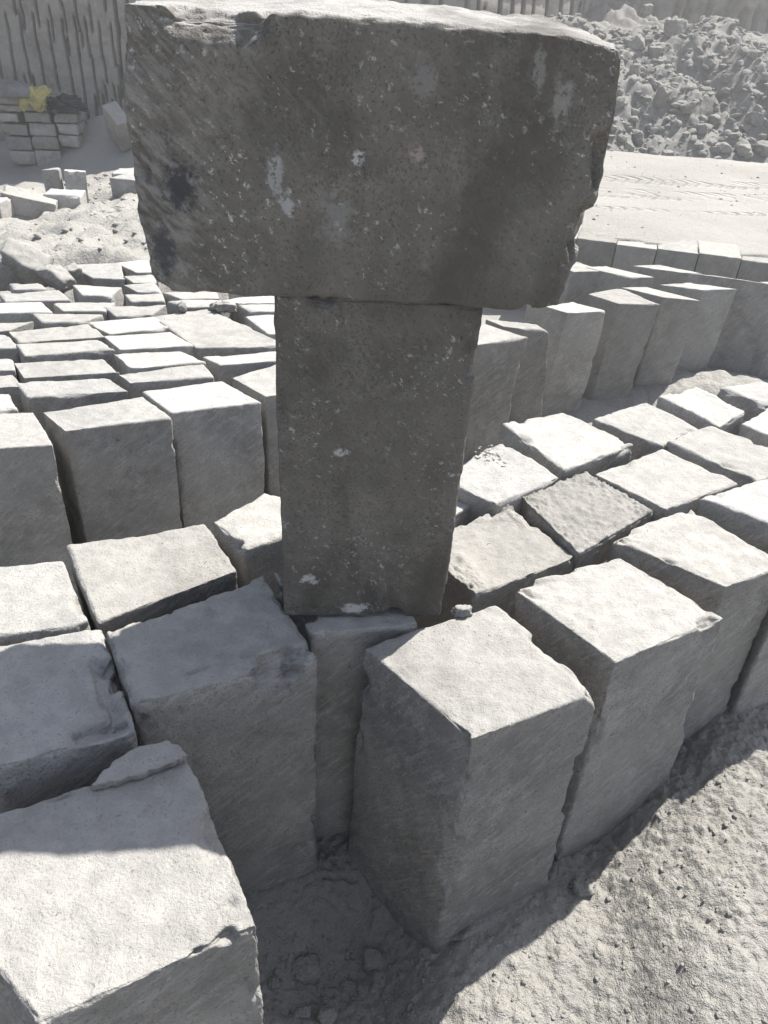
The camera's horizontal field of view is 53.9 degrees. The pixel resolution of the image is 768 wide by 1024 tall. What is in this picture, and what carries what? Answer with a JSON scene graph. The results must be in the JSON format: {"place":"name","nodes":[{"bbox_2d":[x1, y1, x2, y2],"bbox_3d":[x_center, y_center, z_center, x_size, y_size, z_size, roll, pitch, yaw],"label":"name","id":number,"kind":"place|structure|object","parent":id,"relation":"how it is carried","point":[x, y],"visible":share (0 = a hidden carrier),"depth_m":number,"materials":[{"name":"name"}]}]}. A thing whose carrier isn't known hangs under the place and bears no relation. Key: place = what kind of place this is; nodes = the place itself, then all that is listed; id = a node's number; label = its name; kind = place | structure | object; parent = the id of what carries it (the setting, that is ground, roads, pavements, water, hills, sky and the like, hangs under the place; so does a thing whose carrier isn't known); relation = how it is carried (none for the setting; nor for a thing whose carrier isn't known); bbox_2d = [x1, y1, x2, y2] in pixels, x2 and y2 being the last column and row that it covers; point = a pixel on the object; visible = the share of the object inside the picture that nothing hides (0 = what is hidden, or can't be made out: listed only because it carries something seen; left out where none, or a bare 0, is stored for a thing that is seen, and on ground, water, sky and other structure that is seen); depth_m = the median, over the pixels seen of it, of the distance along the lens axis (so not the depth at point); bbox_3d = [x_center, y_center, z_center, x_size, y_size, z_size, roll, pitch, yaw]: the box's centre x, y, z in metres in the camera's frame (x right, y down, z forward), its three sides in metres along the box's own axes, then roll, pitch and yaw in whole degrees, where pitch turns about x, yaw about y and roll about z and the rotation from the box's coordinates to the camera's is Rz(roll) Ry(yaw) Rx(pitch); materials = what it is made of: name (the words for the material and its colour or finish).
{"place":"outdoors","nodes":[
{"label":"outdoors","id":0,"kind":"place"},
{"bbox_2d":[0,115,767,1023],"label":"ground","id":1,"kind":"structure","parent":0,"point":[338,901],"depth_m":1.34,"materials":[{"name":"soil"}]},
{"bbox_2d":[0,197,14,218],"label":"stone block","id":2,"kind":"object","parent":1,"relation":"on","point":[6,208],"depth_m":4.36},
{"bbox_2d":[0,359,17,380],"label":"stone block","id":3,"kind":"object","parent":1,"relation":"on","point":[7,366],"depth_m":2.06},
{"bbox_2d":[0,394,18,413],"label":"stone block","id":4,"kind":"object","parent":1,"relation":"on","point":[7,405],"depth_m":1.87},
{"bbox_2d":[0,335,19,362],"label":"stone block","id":5,"kind":"object","parent":1,"relation":"on","point":[8,349],"depth_m":2.18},
{"bbox_2d":[0,262,21,290],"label":"stone fragment","id":6,"kind":"object","parent":1,"relation":"on","point":[7,276],"visible":0.59,"depth_m":2.81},
{"bbox_2d":[0,375,24,412],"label":"stone block","id":7,"kind":"object","parent":1,"relation":"on","point":[8,385],"depth_m":1.98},
{"bbox_2d":[0,321,35,337],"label":"stone block","id":8,"kind":"object","parent":1,"relation":"on","point":[6,328],"depth_m":2.33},
{"bbox_2d":[9,149,36,164],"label":"stone block","id":9,"kind":"object","parent":1,"relation":"on","point":[24,157],"depth_m":7.15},
{"bbox_2d":[6,135,34,150],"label":"stone block","id":10,"kind":"object","parent":9,"relation":"on","point":[19,142],"depth_m":7.09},
{"bbox_2d":[1,120,30,135],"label":"stone block","id":11,"kind":"object","parent":10,"relation":"on","point":[16,128],"depth_m":7.03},
{"bbox_2d":[0,110,27,122],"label":"stone block","id":12,"kind":"object","parent":11,"relation":"on","point":[7,116],"depth_m":6.98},
{"bbox_2d":[0,104,21,111],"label":"stone block","id":13,"kind":"object","parent":12,"relation":"on","point":[9,107],"depth_m":6.93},
{"bbox_2d":[0,98,18,104],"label":"stone block","id":14,"kind":"object","parent":13,"relation":"on","point":[12,101],"depth_m":6.90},
{"bbox_2d":[0,79,34,97],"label":"sack","id":15,"kind":"object","parent":14,"relation":"on","point":[12,89],"visible":0.96,"depth_m":6.74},
{"bbox_2d":[0,302,52,325],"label":"stone block","id":16,"kind":"object","parent":1,"relation":"on","point":[17,312],"depth_m":2.42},
{"bbox_2d":[0,237,53,286],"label":"boulder","id":17,"kind":"object","parent":1,"relation":"on","point":[22,260],"visible":0.82,"depth_m":2.79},
{"bbox_2d":[9,283,46,293],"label":"stone block","id":18,"kind":"object","parent":1,"relation":"on","point":[20,288],"depth_m":2.62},
{"bbox_2d":[0,185,57,217],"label":"stone block","id":19,"kind":"object","parent":1,"relation":"on","point":[30,203],"depth_m":4.46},
{"bbox_2d":[0,290,70,313],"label":"stone block","id":20,"kind":"object","parent":1,"relation":"on","point":[49,299],"depth_m":2.55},
{"bbox_2d":[0,413,78,600],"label":"stone block","id":21,"kind":"object","parent":1,"relation":"on","point":[34,527],"depth_m":1.79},
{"bbox_2d":[0,561,90,645],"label":"stone block","id":22,"kind":"object","parent":1,"relation":"on","point":[38,601],"depth_m":1.19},
{"bbox_2d":[35,149,61,165],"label":"stone block","id":23,"kind":"object","parent":1,"relation":"on","point":[44,156],"depth_m":7.14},
{"bbox_2d":[32,135,62,149],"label":"stone block","id":24,"kind":"object","parent":23,"relation":"on","point":[47,142],"depth_m":7.08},
{"bbox_2d":[29,121,60,135],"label":"stone block","id":25,"kind":"object","parent":24,"relation":"on","point":[42,129],"depth_m":7.01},
{"bbox_2d":[24,110,57,122],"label":"stone block","id":26,"kind":"object","parent":25,"relation":"on","point":[36,116],"depth_m":6.97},
{"bbox_2d":[28,104,48,111],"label":"stone block","id":27,"kind":"object","parent":26,"relation":"on","point":[31,108],"depth_m":6.92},
{"bbox_2d":[45,94,54,103],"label":"stone block","id":28,"kind":"object","parent":27,"relation":"on","point":[47,99],"depth_m":6.96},
{"bbox_2d":[17,85,52,112],"bbox_3d":[-3.169,-3.764,6.868,0.307,0.214,0.227,4,33,0],"label":"cloth","id":29,"kind":"object","parent":28,"relation":"on","point":[38,95],"visible":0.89,"depth_m":6.81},
{"bbox_2d":[41,168,63,191],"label":"stone block","id":30,"kind":"object","parent":1,"relation":"on","point":[52,178],"depth_m":5.01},
{"bbox_2d":[9,324,104,343],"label":"stone block","id":31,"kind":"object","parent":1,"relation":"on","point":[83,332],"depth_m":2.28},
{"bbox_2d":[43,188,86,208],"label":"stone block","id":32,"kind":"object","parent":1,"relation":"on","point":[71,199],"depth_m":4.58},
{"bbox_2d":[16,340,116,371],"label":"stone block","id":33,"kind":"object","parent":1,"relation":"on","point":[71,351],"depth_m":2.17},
{"bbox_2d":[14,359,120,386],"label":"stone block","id":34,"kind":"object","parent":1,"relation":"on","point":[63,370],"depth_m":2.06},
{"bbox_2d":[33,313,103,328],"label":"stone block","id":35,"kind":"object","parent":1,"relation":"on","point":[42,321],"depth_m":2.38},
{"bbox_2d":[0,630,137,813],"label":"stone block","id":36,"kind":"object","parent":1,"relation":"on","point":[66,722],"depth_m":1.01,"materials":[{"name":"stone"}]},
{"bbox_2d":[58,134,81,147],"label":"stone block","id":37,"kind":"object","parent":1,"relation":"on","point":[66,140],"depth_m":7.06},
{"bbox_2d":[56,121,84,134],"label":"stone block","id":38,"kind":"object","parent":37,"relation":"on","point":[72,128],"depth_m":7.01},
{"bbox_2d":[54,111,85,122],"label":"stone block","id":39,"kind":"object","parent":38,"relation":"on","point":[69,117],"depth_m":6.96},
{"bbox_2d":[47,93,87,111],"bbox_3d":[-2.924,-3.765,6.940,0.406,0.153,0.329,-4,34,-11],"label":"plastic bag","id":40,"kind":"object","parent":39,"relation":"on","point":[63,102],"visible":1,"depth_m":6.87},
{"bbox_2d":[16,378,127,485],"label":"stone block","id":41,"kind":"object","parent":1,"relation":"on","point":[38,399],"depth_m":1.96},
{"bbox_2d":[64,169,88,202],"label":"stone block","id":42,"kind":"object","parent":1,"relation":"on","point":[75,179],"depth_m":5.00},
{"bbox_2d":[53,302,115,320],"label":"stone block","id":43,"kind":"object","parent":1,"relation":"on","point":[80,308],"depth_m":2.48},
{"bbox_2d":[73,285,124,305],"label":"stone block","id":44,"kind":"object","parent":1,"relation":"on","point":[93,294],"depth_m":2.62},
{"bbox_2d":[34,264,76,293],"bbox_3d":[-1.174,-0.845,2.694,0.151,0.068,0.072,32,46,15],"label":"stone fragment","id":45,"kind":"object","parent":44,"relation":"on","point":[60,278],"visible":0.98,"depth_m":2.67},
{"bbox_2d":[73,263,125,305],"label":"stone block","id":46,"kind":"object","parent":1,"relation":"on","point":[107,275],"depth_m":2.80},
{"bbox_2d":[43,397,182,543],"bbox_3d":[-0.695,0.035,2.026,0.273,0.658,0.168,-15,38,-27],"label":"stone block","id":47,"kind":"object","parent":1,"relation":"on","point":[116,470],"depth_m":1.89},
{"bbox_2d":[102,101,131,151],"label":"stone block","id":48,"kind":"object","parent":1,"relation":"on","point":[114,113],"depth_m":6.87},
{"bbox_2d":[109,174,136,197],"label":"stone block","id":49,"kind":"object","parent":1,"relation":"on","point":[123,183],"depth_m":4.91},
{"bbox_2d":[87,317,167,335],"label":"stone block","id":50,"kind":"object","parent":1,"relation":"on","point":[146,325],"depth_m":2.37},
{"bbox_2d":[0,759,262,1023],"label":"stone block","id":51,"kind":"object","parent":1,"relation":"on","point":[125,903],"depth_m":0.83,"materials":[{"name":"stone"}]},
{"bbox_2d":[91,740,186,790],"bbox_3d":[-0.314,0.321,0.960,0.118,0.012,0.046,-16,38,-27],"label":"stone flake","id":52,"kind":"object","parent":51,"relation":"on","point":[140,762],"visible":1,"depth_m":0.96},
{"bbox_2d":[104,305,166,319],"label":"stone block","id":53,"kind":"object","parent":1,"relation":"on","point":[121,312],"depth_m":2.48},
{"bbox_2d":[119,260,158,287],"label":"stone block","id":54,"kind":"object","parent":1,"relation":"on","point":[137,268],"depth_m":2.89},
{"bbox_2d":[123,275,156,284],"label":"stone block","id":55,"kind":"object","parent":1,"relation":"on","point":[141,279],"depth_m":2.77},
{"bbox_2d":[124,283,161,294],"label":"stone block","id":56,"kind":"object","parent":1,"relation":"on","point":[144,288],"depth_m":2.69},
{"bbox_2d":[125,294,165,306],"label":"stone block","id":57,"kind":"object","parent":1,"relation":"on","point":[145,300],"depth_m":2.59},
{"bbox_2d":[104,332,193,356],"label":"stone block","id":58,"kind":"object","parent":1,"relation":"on","point":[151,343],"depth_m":2.26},
{"bbox_2d":[66,524,237,687],"bbox_3d":[-0.413,0.378,1.483,0.245,0.707,0.231,-15,38,-27],"label":"stone block","id":59,"kind":"object","parent":1,"relation":"on","point":[122,583],"depth_m":1.27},
{"bbox_2d":[114,351,205,374],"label":"stone block","id":60,"kind":"object","parent":1,"relation":"on","point":[137,362],"depth_m":2.14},
{"bbox_2d":[119,365,214,398],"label":"stone block","id":61,"kind":"object","parent":1,"relation":"on","point":[136,385],"depth_m":2.06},
{"bbox_2d":[163,292,219,305],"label":"stone block","id":62,"kind":"object","parent":1,"relation":"on","point":[172,296],"depth_m":2.65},
{"bbox_2d":[166,300,232,320],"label":"stone block","id":63,"kind":"object","parent":1,"relation":"on","point":[192,305],"depth_m":2.57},
{"bbox_2d":[143,381,264,534],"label":"stone block","id":64,"kind":"object","parent":1,"relation":"on","point":[217,442],"depth_m":1.99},
{"bbox_2d":[106,576,318,894],"bbox_3d":[-0.281,0.485,1.329,0.274,0.713,0.234,-15,38,-26],"label":"stone block","id":65,"kind":"object","parent":1,"relation":"on","point":[221,690],"depth_m":1.15,"materials":[{"name":"stone"}]},
{"bbox_2d":[155,309,275,360],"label":"stone block","id":66,"kind":"object","parent":1,"relation":"on","point":[205,332],"depth_m":2.34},
{"bbox_2d":[209,300,237,313],"bbox_3d":[-0.538,-0.688,2.533,0.100,0.046,0.067,1,32,-25],"label":"stone chip","id":67,"kind":"object","parent":66,"relation":"on","point":[224,306],"visible":1,"depth_m":2.52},
{"bbox_2d":[203,352,275,386],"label":"stone block","id":68,"kind":"object","parent":1,"relation":"on","point":[226,369],"depth_m":2.18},
{"bbox_2d":[214,493,282,598],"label":"stone block","id":69,"kind":"object","parent":1,"relation":"on","point":[248,537],"depth_m":1.39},
{"bbox_2d":[228,296,274,322],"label":"stone block","id":70,"kind":"object","parent":1,"relation":"on","point":[257,300],"depth_m":2.64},
{"bbox_2d":[232,365,279,496],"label":"stone block","id":71,"kind":"object","parent":1,"relation":"on","point":[259,385],"depth_m":2.06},
{"bbox_2d":[237,304,274,324],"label":"stone block","id":72,"kind":"object","parent":1,"relation":"on","point":[244,311],"depth_m":2.58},
{"bbox_2d":[245,315,274,339],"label":"stone block","id":73,"kind":"object","parent":1,"relation":"on","point":[263,324],"depth_m":2.45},
{"bbox_2d":[289,953,320,986],"bbox_3d":[-0.143,0.804,1.321,0.063,0.038,0.043,-3,33,-20],"label":"stone","id":74,"kind":"object","parent":1,"relation":"on","point":[305,970],"visible":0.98,"depth_m":1.31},
{"bbox_2d":[317,1003,337,1023],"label":"stone","id":75,"kind":"object","parent":1,"relation":"on","point":[327,1014],"visible":1,"depth_m":1.25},
{"bbox_2d":[274,573,417,836],"bbox_3d":[-0.086,0.432,1.435,0.221,0.702,0.178,-4,34,-12],"label":"stone block","id":76,"kind":"object","parent":1,"relation":"on","point":[338,645],"depth_m":1.25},
{"bbox_2d":[274,296,482,615],"bbox_3d":[-0.024,-0.101,1.143,0.263,0.518,0.201,1,33,-4],"label":"stone block","id":77,"kind":"object","parent":76,"relation":"on","point":[373,401],"depth_m":1.03,"materials":[{"name":"stone"}]},
{"bbox_2d":[124,0,620,309],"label":"stone block","id":78,"kind":"object","parent":77,"relation":"on","point":[375,150],"depth_m":0.82,"materials":[{"name":"stone"}]},
{"bbox_2d":[363,948,384,972],"bbox_3d":[-0.015,0.803,1.354,0.045,0.028,0.032,0,33,-5],"label":"stone","id":79,"kind":"object","parent":1,"relation":"on","point":[373,958],"visible":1,"depth_m":1.35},
{"bbox_2d":[0,156,767,1023],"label":"pebbles","id":80,"kind":"object","parent":1,"relation":"on","point":[552,956],"visible":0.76,"depth_m":1.29,"materials":[{"name":"stone"}]},
{"bbox_2d":[455,501,470,527],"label":"stone block","id":81,"kind":"object","parent":1,"relation":"on","point":[462,513],"depth_m":1.55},
{"bbox_2d":[347,606,594,953],"bbox_3d":[0.120,0.524,1.311,0.294,0.709,0.250,-14,37,-25],"label":"stone block","id":82,"kind":"object","parent":1,"relation":"on","point":[471,738],"depth_m":1.15,"materials":[{"name":"stone"}]},
{"bbox_2d":[413,504,573,628],"bbox_3d":[0.185,0.345,1.599,0.266,0.695,0.202,-16,38,-27],"label":"stone block","id":83,"kind":"object","parent":1,"relation":"on","point":[504,556],"depth_m":1.39,"materials":[{"name":"stone"}]},
{"bbox_2d":[450,892,538,940],"bbox_3d":[0.196,0.716,1.338,0.190,0.048,0.047,-13,45,-23],"label":"broken ledge","id":84,"kind":"object","parent":1,"relation":"on","point":[483,925],"visible":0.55,"depth_m":1.31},
{"bbox_2d":[464,324,526,460],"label":"stone block","id":85,"kind":"object","parent":1,"relation":"on","point":[498,355],"depth_m":2.60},
{"bbox_2d":[457,444,557,524],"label":"stone block","id":86,"kind":"object","parent":1,"relation":"on","point":[491,487],"depth_m":1.59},
{"bbox_2d":[485,319,548,423],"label":"stone block","id":87,"kind":"object","parent":1,"relation":"on","point":[528,391],"depth_m":2.75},
{"bbox_2d":[523,262,599,325],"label":"stone block","id":88,"kind":"object","parent":1,"relation":"on","point":[581,282],"depth_m":3.46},
{"bbox_2d":[499,413,632,481],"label":"stone block","id":89,"kind":"object","parent":1,"relation":"on","point":[562,446],"depth_m":1.74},
{"bbox_2d":[539,302,604,414],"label":"stone block","id":90,"kind":"object","parent":1,"relation":"on","point":[573,329],"depth_m":2.97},
{"bbox_2d":[569,875,595,897],"bbox_3d":[0.360,0.673,1.356,0.054,0.034,0.042,-6,34,-14],"label":"pebble","id":91,"kind":"object","parent":1,"relation":"on","point":[582,886],"visible":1,"depth_m":1.34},
{"bbox_2d":[519,471,652,570],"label":"stone block","id":92,"kind":"object","parent":1,"relation":"on","point":[585,518],"depth_m":1.51,"materials":[{"name":"stone"}]},
{"bbox_2d":[576,227,618,266],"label":"terrace block","id":93,"kind":"object","parent":1,"relation":"on","point":[595,251],"depth_m":3.98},
{"bbox_2d":[506,559,722,861],"bbox_3d":[0.367,0.444,1.455,0.309,0.711,0.245,-14,37,-25],"label":"stone block","id":94,"kind":"object","parent":1,"relation":"on","point":[630,646],"depth_m":1.26,"materials":[{"name":"stone"}]},
{"bbox_2d":[586,266,653,292],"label":"stone block","id":95,"kind":"object","parent":1,"relation":"on","point":[609,278],"depth_m":3.40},
{"bbox_2d":[582,289,659,399],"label":"stone block","id":96,"kind":"object","parent":1,"relation":"on","point":[628,321],"depth_m":3.09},
{"bbox_2d":[612,241,656,271],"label":"terrace block","id":97,"kind":"object","parent":1,"relation":"on","point":[628,255],"depth_m":3.93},
{"bbox_2d":[592,403,697,461],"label":"stone block","id":98,"kind":"object","parent":1,"relation":"on","point":[644,429],"depth_m":1.85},
{"bbox_2d":[621,287,699,385],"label":"stone block","id":99,"kind":"object","parent":1,"relation":"on","point":[666,340],"depth_m":3.18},
{"bbox_2d":[630,265,700,289],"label":"stone block","id":100,"kind":"object","parent":1,"relation":"on","point":[661,275],"depth_m":3.55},
{"bbox_2d":[595,449,737,521],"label":"stone block","id":101,"kind":"object","parent":1,"relation":"on","point":[661,483],"depth_m":1.61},
{"bbox_2d":[653,239,698,271],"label":"terrace block","id":102,"kind":"object","parent":1,"relation":"on","point":[682,254],"depth_m":3.88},
{"bbox_2d":[604,510,767,743],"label":"stone block","id":103,"kind":"object","parent":1,"relation":"on","point":[704,563],"depth_m":1.39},
{"bbox_2d":[658,283,736,372],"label":"stone block","id":104,"kind":"object","parent":1,"relation":"on","point":[713,308],"depth_m":3.31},
{"bbox_2d":[656,387,743,435],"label":"stone block","id":105,"kind":"object","parent":1,"relation":"on","point":[697,408],"depth_m":1.93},
{"bbox_2d":[666,426,767,486],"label":"stone block","id":106,"kind":"object","parent":1,"relation":"on","point":[740,461],"depth_m":1.72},
{"bbox_2d":[694,241,741,278],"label":"terrace block","id":107,"kind":"object","parent":1,"relation":"on","point":[719,259],"depth_m":3.84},
{"bbox_2d":[686,273,767,373],"bbox_3d":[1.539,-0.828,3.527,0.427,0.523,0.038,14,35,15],"label":"stone block","id":108,"kind":"object","parent":1,"relation":"on","point":[739,336],"depth_m":3.45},
{"bbox_2d":[696,479,767,553],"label":"stone block","id":109,"kind":"object","parent":1,"relation":"on","point":[741,512],"depth_m":1.52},
{"bbox_2d":[717,381,767,426],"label":"stone block","id":110,"kind":"object","parent":1,"relation":"on","point":[750,400],"depth_m":2.02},
{"bbox_2d":[727,611,767,715],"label":"stone block","id":111,"kind":"object","parent":1,"relation":"on","point":[749,689],"depth_m":1.51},
{"bbox_2d":[736,256,767,281],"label":"terrace block","id":112,"kind":"object","parent":1,"relation":"on","point":[753,269],"depth_m":3.80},
{"bbox_2d":[738,408,767,446],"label":"stone block","id":113,"kind":"object","parent":1,"relation":"on","point":[754,430],"depth_m":1.86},
{"bbox_2d":[746,282,767,378],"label":"stone block","id":114,"kind":"object","parent":1,"relation":"on","point":[758,367],"depth_m":3.49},
{"bbox_2d":[0,0,767,140],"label":"cliff","id":115,"kind":"structure","parent":0,"point":[70,47],"depth_m":7.50,"materials":[{"name":"stone"}]},
{"bbox_2d":[548,0,767,162],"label":"rubble slope","id":116,"kind":"structure","parent":0,"point":[625,16],"depth_m":7.23,"materials":[{"name":"stone"}]},
{"bbox_2d":[623,34,645,49],"bbox_3d":[2.594,-4.869,7.839,0.218,0.153,0.165,-9,27,-6],"label":"boulder","id":117,"kind":"object","parent":116,"relation":"on","point":[634,41],"visible":0.88,"depth_m":7.78,"materials":[{"name":"stone"}]},
{"bbox_2d":[545,12,767,161],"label":"rubble","id":118,"kind":"object","parent":116,"relation":"on","point":[727,134],"visible":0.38,"depth_m":7.16,"materials":[{"name":"stone"}]},
{"bbox_2d":[653,86,671,107],"bbox_3d":[2.612,-3.899,7.105,0.122,0.181,0.151,38,41,21],"label":"boulder","id":119,"kind":"object","parent":116,"relation":"on","point":[662,95],"visible":0.98,"depth_m":7.05,"materials":[{"name":"stone"}]},
{"bbox_2d":[664,18,687,37],"bbox_3d":[3.066,-5.061,7.967,0.195,0.250,0.177,25,39,33],"label":"boulder","id":120,"kind":"object","parent":116,"relation":"on","point":[672,27],"visible":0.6,"depth_m":7.89,"materials":[{"name":"stone"}]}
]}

